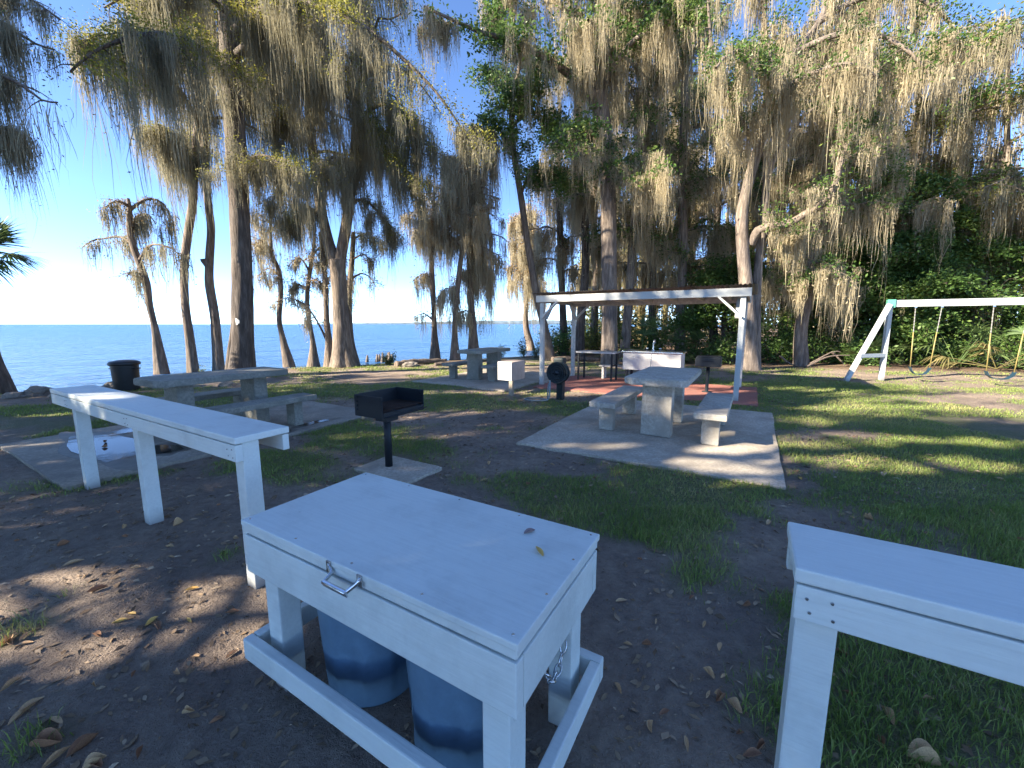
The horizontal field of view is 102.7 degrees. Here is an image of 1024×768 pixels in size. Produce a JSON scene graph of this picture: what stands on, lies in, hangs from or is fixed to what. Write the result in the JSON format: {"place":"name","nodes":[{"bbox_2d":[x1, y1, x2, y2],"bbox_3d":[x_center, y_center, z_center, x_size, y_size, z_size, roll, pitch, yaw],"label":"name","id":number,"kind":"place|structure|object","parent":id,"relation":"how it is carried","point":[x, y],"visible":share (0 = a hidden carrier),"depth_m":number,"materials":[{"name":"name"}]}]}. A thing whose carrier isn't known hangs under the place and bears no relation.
{"place":"outdoors","nodes":[
{"label":"outdoors","id":0,"kind":"place"},
{"bbox_2d":[0,324,772,391],"bbox_3d":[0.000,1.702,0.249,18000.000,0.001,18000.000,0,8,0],"label":"lake","id":1,"kind":"structure","parent":0,"point":[59,355],"depth_m":33.12,"materials":[{"name":"blue liquid"}]},
{"bbox_2d":[330,320,645,323],"bbox_3d":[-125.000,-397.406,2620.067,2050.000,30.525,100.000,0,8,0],"label":"shore woodland","id":2,"kind":"object","parent":1,"relation":"on","point":[529,322],"visible":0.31,"depth_m":2571.20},
{"bbox_2d":[0,326,1023,767],"bbox_3d":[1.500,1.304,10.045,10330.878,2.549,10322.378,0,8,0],"label":"ground","id":3,"kind":"structure","parent":0,"point":[176,744],"depth_m":2.33,"materials":[{"name":"soil"}]},
{"bbox_2d":[0,215,52,393],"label":"cabbage palm","id":4,"kind":"object","parent":3,"relation":"on","point":[7,384],"visible":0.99,"depth_m":9.01,"materials":[{"name":"green plant"}]},
{"bbox_2d":[23,386,51,396],"bbox_3d":[-10.054,0.193,8.745,0.500,0.334,0.484,5,10,32],"label":"shore rock","id":5,"kind":"object","parent":3,"relation":"on","point":[35,391],"visible":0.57,"depth_m":8.58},
{"bbox_2d":[0,0,77,231],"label":"shore tree","id":6,"kind":"object","parent":3,"relation":"on","point":[17,142],"visible":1,"depth_m":6.92,"materials":[{"name":"green plant"}]},
{"bbox_2d":[29,727,68,746],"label":"fallen leaf","id":7,"kind":"object","parent":3,"relation":"on","point":[42,740],"visible":0.99,"depth_m":1.47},
{"bbox_2d":[42,746,69,767],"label":"fallen leaf","id":8,"kind":"object","parent":3,"relation":"on","point":[54,756],"visible":0.89,"depth_m":1.42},
{"bbox_2d":[66,733,97,757],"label":"fallen leaf","id":9,"kind":"object","parent":3,"relation":"on","point":[81,742],"visible":1,"depth_m":1.46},
{"bbox_2d":[82,752,106,767],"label":"fallen leaf","id":10,"kind":"object","parent":3,"relation":"on","point":[93,758],"visible":1,"depth_m":1.41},
{"bbox_2d":[107,360,140,390],"bbox_3d":[-8.835,-0.208,9.369,0.568,0.696,0.568,7,11,40],"label":"trash can","id":11,"kind":"object","parent":3,"relation":"on","point":[124,373],"visible":0.97,"depth_m":9.20,"materials":[{"name":"black plastic"}]},
{"bbox_2d":[78,193,196,374],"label":"cypress tree","id":12,"kind":"object","parent":3,"relation":"on","point":[132,224],"visible":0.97,"depth_m":13.73,"materials":[{"name":"brown plant"}]},
{"bbox_2d":[29,0,292,372],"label":"cypress tree","id":13,"kind":"object","parent":3,"relation":"on","point":[160,144],"visible":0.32,"depth_m":12.01,"materials":[{"name":"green plant"}]},
{"bbox_2d":[50,385,289,588],"bbox_3d":[-2.830,0.642,3.206,3.320,1.000,0.302,5,10,30],"label":"wooden counter","id":14,"kind":"object","parent":3,"relation":"on","point":[238,440],"visible":0.81,"depth_m":2.77,"materials":[{"name":"grey paint"}]},
{"bbox_2d":[0,401,361,490],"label":"concrete pad","id":15,"kind":"object","parent":3,"relation":"on","point":[42,457],"visible":0.4,"depth_m":4.77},
{"bbox_2d":[67,436,134,459],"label":"puddle","id":16,"kind":"object","parent":15,"relation":"on","point":[121,446],"visible":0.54,"depth_m":4.95,"materials":[{"name":"clear liquid"}]},
{"bbox_2d":[58,431,154,469],"bbox_3d":[-4.943,0.759,4.960,2.840,0.001,0.727,5,10,30],"label":"damp patch","id":17,"kind":"object","parent":15,"relation":"on","point":[128,462],"visible":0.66,"depth_m":4.59,"materials":[{"name":"concrete"}]},
{"bbox_2d":[155,445,181,453],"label":"puddle","id":18,"kind":"object","parent":15,"relation":"on","point":[162,448],"visible":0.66,"depth_m":4.87,"materials":[{"name":"grey liquid"}]},
{"bbox_2d":[155,442,190,455],"bbox_3d":[-4.157,0.775,4.849,0.724,0.001,0.419,5,10,29],"label":"damp patch","id":19,"kind":"object","parent":15,"relation":"on","point":[182,449],"visible":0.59,"depth_m":4.83,"materials":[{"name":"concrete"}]},
{"bbox_2d":[157,387,243,415],"bbox_3d":[-4.732,0.363,6.176,0.359,0.427,1.721,5,10,30],"label":"concrete bench","id":20,"kind":"object","parent":15,"relation":"on","point":[236,393],"visible":0.2,"depth_m":6.34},
{"bbox_2d":[133,367,287,421],"bbox_3d":[-4.131,0.235,5.795,0.782,0.792,1.664,5,10,30],"label":"concrete table","id":21,"kind":"object","parent":15,"relation":"on","point":[177,388],"visible":0.82,"depth_m":5.57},
{"bbox_2d":[204,393,316,425],"bbox_3d":[-3.500,0.460,5.516,0.359,0.427,1.721,5,10,30],"label":"concrete bench","id":22,"kind":"object","parent":15,"relation":"on","point":[292,403],"visible":0.56,"depth_m":5.72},
{"bbox_2d":[99,0,291,370],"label":"cypress tree","id":23,"kind":"object","parent":3,"relation":"on","point":[218,362],"visible":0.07,"depth_m":13.79,"materials":[{"name":"brown plant"}]},
{"bbox_2d":[22,0,504,369],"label":"cypress tree","id":24,"kind":"object","parent":3,"relation":"on","point":[272,32],"visible":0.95,"depth_m":9.20,"materials":[{"name":"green plant"}]},
{"bbox_2d":[250,193,297,367],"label":"cypress tree","id":25,"kind":"object","parent":3,"relation":"on","point":[286,354],"visible":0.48,"depth_m":16.02,"materials":[{"name":"brown plant"}]},
{"bbox_2d":[284,225,329,366],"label":"cypress tree","id":26,"kind":"object","parent":3,"relation":"on","point":[313,357],"visible":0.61,"depth_m":16.21,"materials":[{"name":"brown plant"}]},
{"bbox_2d":[266,232,351,367],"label":"cypress tree","id":27,"kind":"object","parent":3,"relation":"on","point":[322,263],"visible":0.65,"depth_m":15.16,"materials":[{"name":"brown plant"}]},
{"bbox_2d":[215,0,463,367],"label":"cypress tree","id":28,"kind":"object","parent":3,"relation":"on","point":[407,180],"visible":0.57,"depth_m":12.74,"materials":[{"name":"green plant"}]},
{"bbox_2d":[317,609,408,707],"bbox_3d":[-0.589,0.998,1.757,0.474,0.515,0.474,5,10,30],"label":"trash barrel","id":29,"kind":"object","parent":3,"relation":"on","point":[362,670],"visible":0.3,"depth_m":1.58,"materials":[{"name":"blue plastic"}]},
{"bbox_2d":[346,230,384,363],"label":"cypress tree","id":30,"kind":"object","parent":3,"relation":"on","point":[351,276],"visible":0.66,"depth_m":16.38,"materials":[{"name":"brown plant"}]},
{"bbox_2d":[354,456,441,483],"bbox_3d":[-1.180,0.914,4.246,0.769,0.100,0.507,5,10,30],"label":"concrete pad","id":31,"kind":"object","parent":3,"relation":"on","point":[408,471],"visible":0.59,"depth_m":4.18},
{"bbox_2d":[354,387,425,466],"bbox_3d":[-1.252,0.462,4.368,0.498,0.760,0.614,5,10,30],"label":"charcoal grill","id":32,"kind":"object","parent":31,"relation":"on","point":[387,406],"visible":1,"depth_m":4.24,"materials":[{"name":"black paint"}]},
{"bbox_2d":[395,358,446,366],"bbox_3d":[-3.357,-0.801,15.230,2.002,0.296,0.309,-6,10,-37],"label":"driftwood log","id":33,"kind":"object","parent":3,"relation":"on","point":[418,361],"visible":0.72,"depth_m":15.17,"materials":[{"name":"brown wood"}]},
{"bbox_2d":[241,472,602,767],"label":"trash enclosure","id":34,"kind":"object","parent":3,"relation":"on","point":[485,604],"visible":1,"depth_m":1.35,"materials":[{"name":"grey paint"}]},
{"bbox_2d":[398,171,457,358],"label":"cypress tree","id":35,"kind":"object","parent":3,"relation":"on","point":[427,280],"visible":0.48,"depth_m":18.07,"materials":[{"name":"brown plant"}]},
{"bbox_2d":[406,659,482,767],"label":"trash barrel","id":36,"kind":"object","parent":3,"relation":"on","point":[448,723],"visible":0.3,"depth_m":1.31,"materials":[{"name":"blue plastic"}]},
{"bbox_2d":[427,144,507,359],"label":"cypress tree","id":37,"kind":"object","parent":3,"relation":"on","point":[455,290],"visible":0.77,"depth_m":16.71,"materials":[{"name":"brown plant"}]},
{"bbox_2d":[436,116,516,358],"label":"cypress tree","id":38,"kind":"object","parent":3,"relation":"on","point":[480,213],"visible":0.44,"depth_m":16.57,"materials":[{"name":"brown plant"}]},
{"bbox_2d":[412,369,547,391],"bbox_3d":[-0.493,-0.140,11.442,2.872,0.100,3.572,5,10,30],"label":"concrete pad","id":39,"kind":"object","parent":3,"relation":"on","point":[530,378],"visible":0.38,"depth_m":10.58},
{"bbox_2d":[442,359,486,378],"bbox_3d":[-1.292,-0.442,11.670,0.359,0.427,1.721,5,10,30],"label":"concrete bench","id":40,"kind":"object","parent":39,"relation":"on","point":[453,370],"visible":0.58,"depth_m":11.11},
{"bbox_2d":[457,347,510,379],"bbox_3d":[-0.760,-0.576,11.329,0.782,0.792,1.664,5,10,30],"label":"concrete table","id":41,"kind":"object","parent":39,"relation":"on","point":[474,363],"visible":0.9,"depth_m":10.88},
{"bbox_2d":[481,363,497,381],"bbox_3d":[-0.198,-0.357,11.091,0.359,0.427,1.721,5,10,30],"label":"concrete bench","id":42,"kind":"object","parent":39,"relation":"on","point":[492,372],"visible":0.48,"depth_m":10.51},
{"bbox_2d":[498,360,524,395],"bbox_3d":[-0.010,-0.148,8.909,0.382,0.710,0.588,5,10,30],"label":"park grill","id":43,"kind":"object","parent":3,"relation":"on","point":[511,371],"visible":1,"depth_m":8.69,"materials":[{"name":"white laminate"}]},
{"bbox_2d":[0,362,1023,767],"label":"lawn grass","id":44,"kind":"structure","parent":3,"relation":"on","point":[1002,538],"depth_m":3.55,"materials":[{"name":"plant"}]},
{"bbox_2d":[0,394,1023,767],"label":"leaf litter","id":45,"kind":"object","parent":3,"relation":"on","point":[272,682],"visible":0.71,"depth_m":2.17,"materials":[{"name":"plant"}]},
{"bbox_2d":[457,27,591,360],"bbox_3d":[0.276,-6.761,15.824,5.075,12.748,4.752,0,8,0],"label":"leaning tree","id":46,"kind":"object","parent":3,"relation":"on","point":[513,107],"visible":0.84,"depth_m":15.01,"materials":[{"name":"green plant"}]},
{"bbox_2d":[499,200,554,350],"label":"woodland tree","id":47,"kind":"object","parent":3,"relation":"on","point":[516,274],"visible":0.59,"depth_m":25.79,"materials":[{"name":"beige plant"}]},
{"bbox_2d":[524,357,569,400],"bbox_3d":[0.684,-0.082,8.011,0.884,0.840,0.461,-2,9,-15],"label":"hose reel","id":48,"kind":"object","parent":3,"relation":"on","point":[558,372],"visible":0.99,"depth_m":7.99,"materials":[{"name":"black plastic"}]},
{"bbox_2d":[510,104,601,354],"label":"woodland tree","id":49,"kind":"object","parent":3,"relation":"on","point":[541,240],"visible":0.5,"depth_m":19.03,"materials":[{"name":"brown plant"}]},
{"bbox_2d":[549,324,571,355],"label":"shrub","id":50,"kind":"object","parent":3,"relation":"on","point":[560,348],"visible":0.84,"depth_m":19.22,"materials":[{"name":"green plant"}]},
{"bbox_2d":[404,0,727,364],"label":"oak tree","id":51,"kind":"object","parent":3,"relation":"on","point":[598,50],"visible":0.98,"depth_m":12.68,"materials":[{"name":"grey plant"}]},
{"bbox_2d":[552,319,600,353],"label":"shrub","id":52,"kind":"object","parent":3,"relation":"on","point":[587,344],"visible":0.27,"depth_m":20.48,"materials":[{"name":"green plant"}]},
{"bbox_2d":[536,81,627,356],"bbox_3d":[2.871,-7.521,17.847,4.469,13.725,4.912,-5,10,-31],"label":"woodland tree","id":53,"kind":"object","parent":3,"relation":"on","point":[585,206],"visible":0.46,"depth_m":17.67,"materials":[{"name":"brown plant"}]},
{"bbox_2d":[553,103,637,350],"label":"woodland tree","id":54,"kind":"object","parent":3,"relation":"on","point":[594,308],"visible":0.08,"depth_m":20.88,"materials":[{"name":"brown plant"}]},
{"bbox_2d":[585,308,623,350],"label":"shrub","id":55,"kind":"object","parent":3,"relation":"on","point":[599,342],"visible":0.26,"depth_m":21.13,"materials":[{"name":"green plant"}]},
{"bbox_2d":[591,133,667,346],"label":"woodland tree","id":56,"kind":"object","parent":3,"relation":"on","point":[621,286],"visible":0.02,"depth_m":24.30,"materials":[{"name":"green plant"}]},
{"bbox_2d":[617,305,663,349],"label":"shrub","id":57,"kind":"object","parent":3,"relation":"on","point":[633,328],"visible":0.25,"depth_m":20.36,"materials":[{"name":"green plant"}]},
{"bbox_2d":[579,0,707,361],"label":"woodland tree","id":58,"kind":"object","parent":3,"relation":"on","point":[636,247],"visible":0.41,"depth_m":15.47,"materials":[{"name":"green plant"}]},
{"bbox_2d":[595,313,693,364],"bbox_3d":[5.225,-1.740,16.414,3.880,2.332,4.590,0,8,0],"label":"palmetto","id":59,"kind":"object","parent":3,"relation":"on","point":[653,322],"visible":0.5,"depth_m":16.58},
{"bbox_2d":[533,375,757,406],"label":"red painted floor","id":60,"kind":"structure","parent":3,"relation":"on","point":[693,391],"depth_m":9.47,"materials":[{"name":"paint"}]},
{"bbox_2d":[576,350,620,381],"bbox_3d":[2.289,-0.494,10.938,1.050,0.760,0.550,5,10,30],"label":"work table","id":61,"kind":"object","parent":60,"relation":"on","point":[599,352],"visible":1,"depth_m":10.86,"materials":[{"name":"black paint"}]},
{"bbox_2d":[533,283,757,400],"bbox_3d":[3.065,-1.047,9.768,4.650,2.240,2.370,5,10,30],"label":"picnic shelter","id":62,"kind":"object","parent":60,"relation":"on","point":[740,295],"visible":0.97,"depth_m":9.14,"materials":[{"name":"white paint"}]},
{"bbox_2d":[621,339,686,376],"bbox_3d":[3.572,-0.574,10.339,1.460,1.091,0.700,5,10,30],"label":"outdoor sink","id":63,"kind":"object","parent":60,"relation":"on","point":[638,359],"visible":0.76,"depth_m":10.13,"materials":[{"name":"white laminate"}]},
{"bbox_2d":[695,355,721,391],"bbox_3d":[4.287,-0.221,8.969,0.500,0.790,0.420,5,10,30],"label":"pedestal grill","id":64,"kind":"object","parent":60,"relation":"on","point":[707,361],"visible":0.99,"depth_m":8.81,"materials":[{"name":"black paint"}]},
{"bbox_2d":[516,400,785,489],"bbox_3d":[2.199,0.656,6.007,2.849,0.100,3.691,5,10,30],"label":"concrete pad","id":65,"kind":"object","parent":3,"relation":"on","point":[746,448],"visible":0.6,"depth_m":5.05,"materials":[{"name":"concrete"}]},
{"bbox_2d":[590,385,641,430],"bbox_3d":[1.644,0.350,6.265,0.359,0.427,1.721,5,10,30],"label":"concrete bench","id":66,"kind":"object","parent":65,"relation":"on","point":[608,404],"visible":0.94,"depth_m":5.76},
{"bbox_2d":[624,366,701,437],"bbox_3d":[2.170,0.229,5.836,0.782,0.792,1.664,5,10,30],"label":"concrete table","id":67,"kind":"object","parent":65,"relation":"on","point":[662,404],"visible":1,"depth_m":5.37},
{"bbox_2d":[694,392,733,445],"bbox_3d":[2.751,0.454,5.551,0.359,0.427,1.721,5,10,30],"label":"concrete bench","id":68,"kind":"object","parent":65,"relation":"on","point":[712,411],"visible":1,"depth_m":5.01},
{"bbox_2d":[597,81,707,348],"bbox_3d":[6.631,-7.766,20.127,5.600,13.469,5.122,7,11,39],"label":"woodland tree","id":69,"kind":"object","parent":3,"relation":"on","point":[661,278],"visible":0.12,"depth_m":20.04,"materials":[{"name":"grey plant"}]},
{"bbox_2d":[631,318,678,350],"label":"shrub","id":70,"kind":"object","parent":3,"relation":"on","point":[649,338],"visible":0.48,"depth_m":17.52,"materials":[{"name":"green plant"}]},
{"bbox_2d":[631,329,712,359],"bbox_3d":[6.514,-1.508,16.865,3.630,1.625,3.156,4,9,28],"label":"palmetto","id":71,"kind":"object","parent":3,"relation":"on","point":[659,336],"visible":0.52,"depth_m":17.07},
{"bbox_2d":[618,0,757,357],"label":"woodland tree","id":72,"kind":"object","parent":3,"relation":"on","point":[708,184],"visible":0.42,"depth_m":16.17,"materials":[{"name":"green plant"}]},
{"bbox_2d":[659,306,734,352],"bbox_3d":[9.722,-2.929,21.198,4.869,2.723,3.944,4,9,26],"label":"shrub","id":73,"kind":"object","parent":3,"relation":"on","point":[698,343],"visible":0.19,"depth_m":20.96,"materials":[{"name":"green plant"}]},
{"bbox_2d":[657,137,737,345],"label":"woodland tree","id":74,"kind":"object","parent":3,"relation":"on","point":[690,256],"visible":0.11,"depth_m":25.46,"materials":[{"name":"green plant"}]},
{"bbox_2d":[667,326,737,363],"bbox_3d":[7.675,-1.578,15.899,2.909,1.632,2.178,7,11,40],"label":"shrub","id":75,"kind":"object","parent":3,"relation":"on","point":[724,352],"visible":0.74,"depth_m":15.77,"materials":[{"name":"green plant"}]},
{"bbox_2d":[671,325,736,355],"bbox_3d":[7.782,-1.793,16.881,3.352,1.794,3.345,0,8,0],"label":"palmetto","id":76,"kind":"object","parent":3,"relation":"on","point":[693,332],"visible":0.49,"depth_m":16.54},
{"bbox_2d":[659,244,797,359],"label":"woodland tree","id":77,"kind":"object","parent":3,"relation":"on","point":[697,315],"visible":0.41,"depth_m":16.47,"materials":[{"name":"green plant"}]},
{"bbox_2d":[653,69,805,351],"bbox_3d":[9.756,-7.633,19.175,6.339,13.533,6.185,0,8,0],"label":"woodland tree","id":78,"kind":"object","parent":3,"relation":"on","point":[755,191],"visible":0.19,"depth_m":18.23,"materials":[{"name":"beige plant"}]},
{"bbox_2d":[704,149,795,311],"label":"woodland tree","id":79,"kind":"object","parent":3,"relation":"on","point":[728,208],"depth_m":27.68,"materials":[{"name":"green plant"}]},
{"bbox_2d":[736,323,819,363],"bbox_3d":[10.303,-1.623,15.867,3.212,1.724,2.608,0,8,0],"label":"shrub","id":80,"kind":"object","parent":3,"relation":"on","point":[778,348],"visible":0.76,"depth_m":15.74,"materials":[{"name":"green plant"}]},
{"bbox_2d":[724,83,839,350],"bbox_3d":[13.260,-7.841,20.064,5.552,13.589,5.352,6,10,37],"label":"woodland tree","id":81,"kind":"object","parent":3,"relation":"on","point":[766,242],"visible":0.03,"depth_m":20.05,"materials":[{"name":"grey plant"}]},
{"bbox_2d":[552,194,1023,346],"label":"deep woodland","id":82,"kind":"object","parent":3,"relation":"on","point":[642,307],"visible":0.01,"depth_m":28.38,"materials":[{"name":"plant"}]},
{"bbox_2d":[763,302,841,353],"bbox_3d":[14.118,-3.096,19.792,5.266,3.444,5.948,0,8,0],"label":"shrub","id":83,"kind":"object","parent":3,"relation":"on","point":[808,336],"visible":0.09,"depth_m":19.69,"materials":[{"name":"green plant"}]},
{"bbox_2d":[792,318,879,364],"bbox_3d":[12.461,-1.719,15.923,3.215,1.876,2.803,4,9,27],"label":"shrub","id":84,"kind":"object","parent":3,"relation":"on","point":[820,344],"visible":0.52,"depth_m":15.73,"materials":[{"name":"green plant"}]},
{"bbox_2d":[676,0,1003,370],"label":"oak tree","id":85,"kind":"object","parent":3,"relation":"on","point":[750,62],"visible":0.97,"depth_m":11.28,"materials":[{"name":"grey plant"}]},
{"bbox_2d":[753,0,955,365],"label":"woodland tree","id":86,"kind":"object","parent":3,"relation":"on","point":[838,286],"visible":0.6,"depth_m":13.40,"materials":[{"name":"grey plant"}]},
{"bbox_2d":[764,226,954,360],"bbox_3d":[13.739,-3.111,16.235,5.273,5.960,6.120,0,8,0],"label":"woodland tree","id":87,"kind":"object","parent":3,"relation":"on","point":[904,335],"visible":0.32,"depth_m":15.22,"materials":[{"name":"green plant"}]},
{"bbox_2d":[824,334,910,364],"bbox_3d":[12.491,-1.203,14.502,2.474,1.262,1.842,6,10,37],"label":"palmetto","id":88,"kind":"object","parent":3,"relation":"on","point":[874,344],"visible":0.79,"depth_m":14.37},
{"bbox_2d":[835,321,906,366],"bbox_3d":[12.905,-1.484,15.005,1.994,1.687,2.862,0,8,0],"label":"shrub","id":89,"kind":"object","parent":3,"relation":"on","point":[854,348],"visible":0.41,"depth_m":14.84,"materials":[{"name":"green plant"}]},
{"bbox_2d":[770,16,975,339],"bbox_3d":[14.166,-7.258,16.840,6.608,13.493,6.278,-7,11,-38],"label":"woodland tree","id":90,"kind":"object","parent":3,"relation":"on","point":[932,214],"visible":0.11,"depth_m":14.27,"materials":[{"name":"grey plant"}]},
{"bbox_2d":[774,522,1023,767],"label":"wooden counter","id":91,"kind":"object","parent":3,"relation":"on","point":[961,612],"visible":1,"depth_m":0.99,"materials":[{"name":"grey paint"}]},
{"bbox_2d":[834,41,997,357],"bbox_3d":[17.188,-7.527,17.941,6.131,13.646,6.034,-8,12,-44],"label":"woodland tree","id":92,"kind":"object","parent":3,"relation":"on","point":[918,97],"visible":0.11,"depth_m":16.54,"materials":[{"name":"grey plant"}]},
{"bbox_2d":[809,157,1023,358],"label":"woodland tree","id":93,"kind":"object","parent":3,"relation":"on","point":[919,274],"visible":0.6,"depth_m":14.35,"materials":[{"name":"green plant"}]},
{"bbox_2d":[907,738,940,765],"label":"fallen leaf","id":94,"kind":"object","parent":3,"relation":"on","point":[927,751],"visible":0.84,"depth_m":1.43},
{"bbox_2d":[843,297,1023,381],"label":"swing set","id":95,"kind":"object","parent":3,"relation":"on","point":[887,312],"visible":0.93,"depth_m":10.54,"materials":[{"name":"paint"}]},
{"bbox_2d":[908,306,943,374],"bbox_3d":[10.492,-1.116,10.436,0.548,1.766,0.150,4,9,25],"label":"swing","id":96,"kind":"object","parent":95,"relation":"hanging from","point":[927,370],"visible":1,"depth_m":10.45,"materials":[{"name":"metal"}]},
{"bbox_2d":[984,305,1023,379],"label":"swing","id":97,"kind":"object","parent":95,"relation":"hanging from","point":[1012,374],"visible":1,"depth_m":9.88,"materials":[{"name":"metal"}]},
{"bbox_2d":[879,333,990,366],"bbox_3d":[15.345,-1.546,15.164,2.964,1.744,2.796,0,8,0],"label":"shrub","id":98,"kind":"object","parent":3,"relation":"on","point":[916,358],"visible":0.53,"depth_m":14.94,"materials":[{"name":"green plant"}]},
{"bbox_2d":[880,7,1023,350],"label":"woodland tree","id":99,"kind":"object","parent":3,"relation":"on","point":[962,145],"visible":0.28,"depth_m":15.10,"materials":[{"name":"green plant"}]},
{"bbox_2d":[889,319,1019,365],"bbox_3d":[15.126,-1.292,14.110,3.311,1.838,2.927,0,8,0],"label":"palmetto","id":100,"kind":"object","parent":3,"relation":"on","point":[983,334],"visible":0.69,"depth_m":13.42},
{"bbox_2d":[901,222,1023,363],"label":"woodland tree","id":101,"kind":"object","parent":3,"relation":"on","point":[1004,251],"visible":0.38,"depth_m":14.47,"materials":[{"name":"green plant"}]},
{"bbox_2d":[913,1,1023,364],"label":"woodland tree","id":102,"kind":"object","parent":3,"relation":"on","point":[1006,149],"visible":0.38,"depth_m":14.36,"materials":[{"name":"grey plant"}]},
{"bbox_2d":[919,329,1020,368],"bbox_3d":[16.015,-1.275,14.637,2.267,1.386,2.397,1,8,9],"label":"shrub","id":103,"kind":"object","parent":3,"relation":"on","point":[959,353],"visible":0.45,"depth_m":14.52,"materials":[{"name":"green plant"}]},
{"bbox_2d":[919,341,1023,370],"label":"palmetto","id":104,"kind":"object","parent":3,"relation":"on","point":[944,358],"visible":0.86,"depth_m":13.26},
{"bbox_2d":[934,5,1023,321],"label":"woodland tree","id":105,"kind":"object","parent":3,"relation":"on","point":[1015,178],"visible":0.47,"depth_m":13.32,"materials":[{"name":"grey plant"}]},
{"bbox_2d":[945,325,1023,366],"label":"palmetto","id":106,"kind":"object","parent":3,"relation":"on","point":[1019,330],"visible":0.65,"depth_m":13.69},
{"bbox_2d":[962,320,1023,369],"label":"shrub","id":107,"kind":"object","parent":3,"relation":"on","point":[1012,339],"visible":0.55,"depth_m":14.01,"materials":[{"name":"green plant"}]},
{"bbox_2d":[0,0,1023,323],"label":"sky","id":108,"kind":"structure","parent":0,"point":[67,293],"materials":[{"name":"blue"}]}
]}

